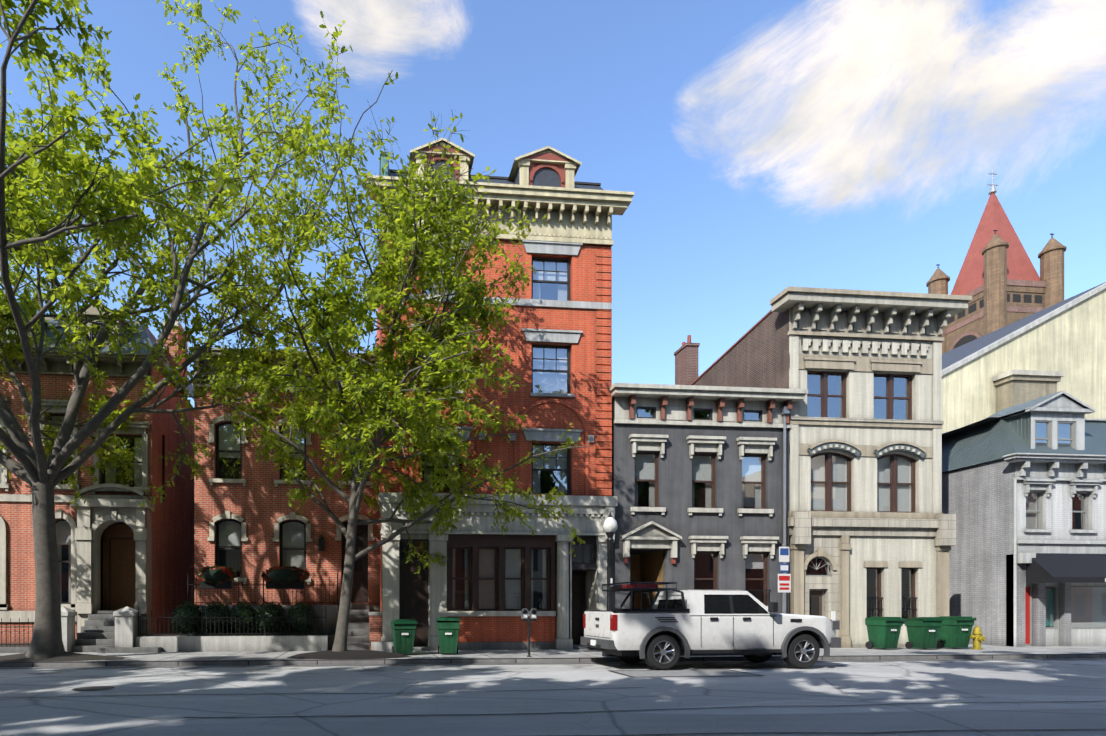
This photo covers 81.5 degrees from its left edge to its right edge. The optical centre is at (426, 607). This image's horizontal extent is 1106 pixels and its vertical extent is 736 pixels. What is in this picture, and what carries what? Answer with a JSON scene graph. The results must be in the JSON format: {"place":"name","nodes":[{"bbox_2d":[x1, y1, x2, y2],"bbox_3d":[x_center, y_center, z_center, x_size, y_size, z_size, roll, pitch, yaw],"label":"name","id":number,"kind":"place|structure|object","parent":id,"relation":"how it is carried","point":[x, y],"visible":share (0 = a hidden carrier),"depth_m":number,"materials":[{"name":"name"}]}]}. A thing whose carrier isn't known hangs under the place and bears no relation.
{"place":"outdoors","nodes":[
{"label":"outdoors","id":0,"kind":"place"},
{"bbox_2d":[0,660,1105,735],"bbox_3d":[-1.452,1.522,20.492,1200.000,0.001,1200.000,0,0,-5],"label":"road","id":1,"kind":"structure","parent":0,"point":[1007,694],"depth_m":10.31,"materials":[{"name":"grey asphalt"}]},
{"bbox_2d":[4,669,1097,735],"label":"road patches","id":2,"kind":"object","parent":1,"relation":"on","point":[678,673],"visible":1,"depth_m":11.20,"materials":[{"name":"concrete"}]},
{"bbox_2d":[0,654,1105,666],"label":"kerb","id":3,"kind":"structure","parent":1,"relation":"on","point":[421,661],"depth_m":17.14,"materials":[{"name":"concrete"}]},
{"bbox_2d":[0,658,1105,668],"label":"gutter","id":4,"kind":"object","parent":1,"relation":"on","point":[527,663],"visible":1,"depth_m":17.06,"materials":[{"name":"concrete"}]},
{"bbox_2d":[581,582,840,669],"bbox_3d":[7.278,0.439,16.358,6.055,2.160,2.520,0,0,-6],"label":"pickup truck","id":5,"kind":"object","parent":1,"relation":"on","point":[670,628],"visible":1,"depth_m":15.42,"materials":[{"name":"white metal"}]},
{"bbox_2d":[0,644,1105,661],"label":"pavement","id":6,"kind":"structure","parent":0,"point":[284,655],"depth_m":19.18,"materials":[{"name":"grey concrete"}]},
{"bbox_2d":[0,651,128,661],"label":"tree bed","id":7,"kind":"object","parent":6,"relation":"on","point":[64,656],"visible":0.62,"depth_m":16.67,"materials":[{"name":"brown soil"}]},
{"bbox_2d":[0,303,193,651],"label":"mansard house","id":8,"kind":"structure","parent":6,"relation":"on","point":[123,553],"depth_m":22.27,"materials":[{"name":"brick"}]},
{"bbox_2d":[0,604,334,652],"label":"fence","id":9,"kind":"object","parent":6,"relation":"on","point":[168,642],"visible":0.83,"depth_m":20.05,"materials":[{"name":"metal"}]},
{"bbox_2d":[170,601,203,635],"bbox_3d":[-7.929,0.395,20.835,1.021,1.296,1.039,0,0,28],"label":"boxwood shrub","id":10,"kind":"object","parent":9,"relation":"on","point":[179,627],"visible":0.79,"depth_m":20.56,"materials":[{"name":"green plant"}]},
{"bbox_2d":[199,600,230,635],"bbox_3d":[-7.036,0.373,20.928,1.070,1.296,1.087,0,0,-5],"label":"boxwood shrub","id":11,"kind":"object","parent":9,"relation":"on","point":[220,627],"visible":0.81,"depth_m":20.65,"materials":[{"name":"green plant"}]},
{"bbox_2d":[228,601,258,635],"bbox_3d":[-6.124,0.394,21.003,1.038,1.235,1.030,0,0,-5],"label":"boxwood shrub","id":12,"kind":"object","parent":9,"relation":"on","point":[243,626],"visible":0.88,"depth_m":20.71,"materials":[{"name":"green plant"}]},
{"bbox_2d":[255,601,286,635],"bbox_3d":[-5.200,0.393,21.088,1.041,1.248,1.059,0,0,-5],"label":"boxwood shrub","id":13,"kind":"object","parent":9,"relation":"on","point":[276,627],"visible":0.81,"depth_m":20.82,"materials":[{"name":"green plant"}]},
{"bbox_2d":[287,601,317,635],"bbox_3d":[-4.182,0.386,21.186,1.068,1.254,1.070,0,0,-5],"label":"boxwood shrub","id":14,"kind":"object","parent":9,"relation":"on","point":[310,626],"visible":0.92,"depth_m":20.92,"materials":[{"name":"green plant"}]},
{"bbox_2d":[0,0,397,658],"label":"honeylocust tree","id":15,"kind":"object","parent":6,"relation":"on","point":[118,220],"visible":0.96,"depth_m":16.74,"materials":[{"name":"green plant"}]},
{"bbox_2d":[187,347,392,651],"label":"brick house","id":16,"kind":"structure","parent":6,"relation":"on","point":[250,524],"depth_m":22.90,"materials":[{"name":"red brick"}]},
{"bbox_2d":[200,581,304,588],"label":"window boxes","id":17,"kind":"object","parent":16,"relation":"attached to","point":[269,585],"visible":0.89,"depth_m":21.40,"materials":[{"name":"black metal"}]},
{"bbox_2d":[196,565,236,584],"bbox_3d":[-7.128,-1.111,21.334,1.369,0.698,0.993,0,0,-5],"label":"plant","id":18,"kind":"object","parent":17,"relation":"in","point":[215,575],"depth_m":21.09,"materials":[{"name":"green plant"}]},
{"bbox_2d":[261,566,309,583],"bbox_3d":[-4.843,-1.121,21.549,1.694,0.696,1.254,0,0,-5],"label":"plant","id":19,"kind":"object","parent":17,"relation":"in","point":[283,574],"depth_m":21.23,"materials":[{"name":"green plant"}]},
{"bbox_2d":[287,650,410,658],"bbox_3d":[-2.184,1.290,17.812,3.500,0.200,1.700,0,0,-5],"label":"tree bed","id":20,"kind":"object","parent":6,"relation":"on","point":[357,654],"visible":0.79,"depth_m":17.29,"materials":[{"name":"brown soil"}]},
{"bbox_2d":[391,619,416,653],"bbox_3d":[-0.674,0.865,18.553,0.690,1.055,0.843,0,0,-10],"label":"bin","id":21,"kind":"object","parent":6,"relation":"on","point":[403,632],"visible":0.94,"depth_m":18.25,"materials":[{"name":"green plastic"}]},
{"bbox_2d":[223,100,590,651],"bbox_3d":[-0.484,-5.865,17.856,10.102,14.627,8.969,0,0,-5],"label":"tree","id":22,"kind":"object","parent":6,"relation":"on","point":[338,309],"visible":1,"depth_m":16.23,"materials":[{"name":"green plant"}]},
{"bbox_2d":[437,617,459,653],"bbox_3d":[0.658,0.826,18.779,0.690,1.132,0.844,0,0,0],"label":"bin","id":23,"kind":"object","parent":6,"relation":"on","point":[448,628],"visible":1,"depth_m":18.46,"materials":[{"name":"green plastic"}]},
{"bbox_2d":[364,137,633,650],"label":"tall brick building","id":24,"kind":"structure","parent":6,"relation":"on","point":[486,584],"depth_m":20.93,"materials":[{"name":"red brick"}]},
{"bbox_2d":[521,608,536,656],"bbox_3d":[2.931,0.701,17.842,0.430,1.383,0.133,0,0,-5],"label":"parking meter","id":25,"kind":"object","parent":6,"relation":"on","point":[524,614],"visible":1,"depth_m":17.81,"materials":[{"name":"black metal"}]},
{"bbox_2d":[602,512,617,656],"bbox_3d":[5.337,-0.703,18.169,0.460,4.190,0.460,0,0,-5],"label":"street lamp","id":26,"kind":"object","parent":6,"relation":"on","point":[610,525],"visible":0.65,"depth_m":18.09,"materials":[{"name":"metal"}]},
{"bbox_2d":[609,383,807,613],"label":"row house","id":27,"kind":"structure","parent":6,"relation":"on","point":[700,483],"depth_m":21.53,"materials":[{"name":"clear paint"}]},
{"bbox_2d":[778,543,790,613],"bbox_3d":[10.553,-0.258,18.502,0.400,3.300,0.071,0,0,-5],"label":"sign post","id":28,"kind":"object","parent":6,"relation":"on","point":[784,582],"visible":0.96,"depth_m":18.47,"materials":[{"name":"metal"}]},
{"bbox_2d":[674,286,971,647],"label":"cream building","id":29,"kind":"structure","parent":6,"relation":"on","point":[872,529],"depth_m":22.11,"materials":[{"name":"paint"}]},
{"bbox_2d":[865,617,904,648],"bbox_3d":[15.388,0.844,21.071,0.718,1.097,0.877,0,0,-11],"label":"bin","id":30,"kind":"object","parent":6,"relation":"on","point":[883,632],"visible":1,"depth_m":20.82,"materials":[{"name":"green plastic"}]},
{"bbox_2d":[905,617,943,648],"bbox_3d":[16.716,0.845,21.075,0.690,1.094,0.845,0,0,-1],"label":"bin","id":31,"kind":"object","parent":6,"relation":"on","point":[923,632],"visible":1,"depth_m":20.82,"materials":[{"name":"green plastic"}]},
{"bbox_2d":[936,616,975,647],"bbox_3d":[18.003,0.839,21.368,0.724,1.108,0.885,0,0,-7],"label":"bin","id":32,"kind":"object","parent":6,"relation":"on","point":[955,632],"visible":0.92,"depth_m":21.09,"materials":[{"name":"green plastic"}]},
{"bbox_2d":[970,625,984,649],"bbox_3d":[18.525,0.987,21.058,0.393,0.810,0.396,0,0,44],"label":"fire hydrant","id":33,"kind":"object","parent":6,"relation":"on","point":[977,637],"visible":1,"depth_m":20.99,"materials":[{"name":"yellow metal"}]},
{"bbox_2d":[942,391,1105,646],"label":"white shop building","id":34,"kind":"structure","parent":6,"relation":"on","point":[1024,492],"depth_m":22.95,"materials":[{"name":"paint"}]},
{"bbox_2d":[0,0,1105,406],"label":"sky","id":35,"kind":"structure","parent":0,"point":[763,148],"materials":[{"name":"blue"}]},
{"bbox_2d":[926,167,1066,353],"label":"church tower","id":36,"kind":"structure","parent":0,"point":[1000,281],"depth_m":92.25,"materials":[{"name":"stone"}]},
{"bbox_2d":[942,282,1105,432],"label":"building","id":37,"kind":"structure","parent":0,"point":[1058,347],"depth_m":34.90,"materials":[{"name":"paint"}]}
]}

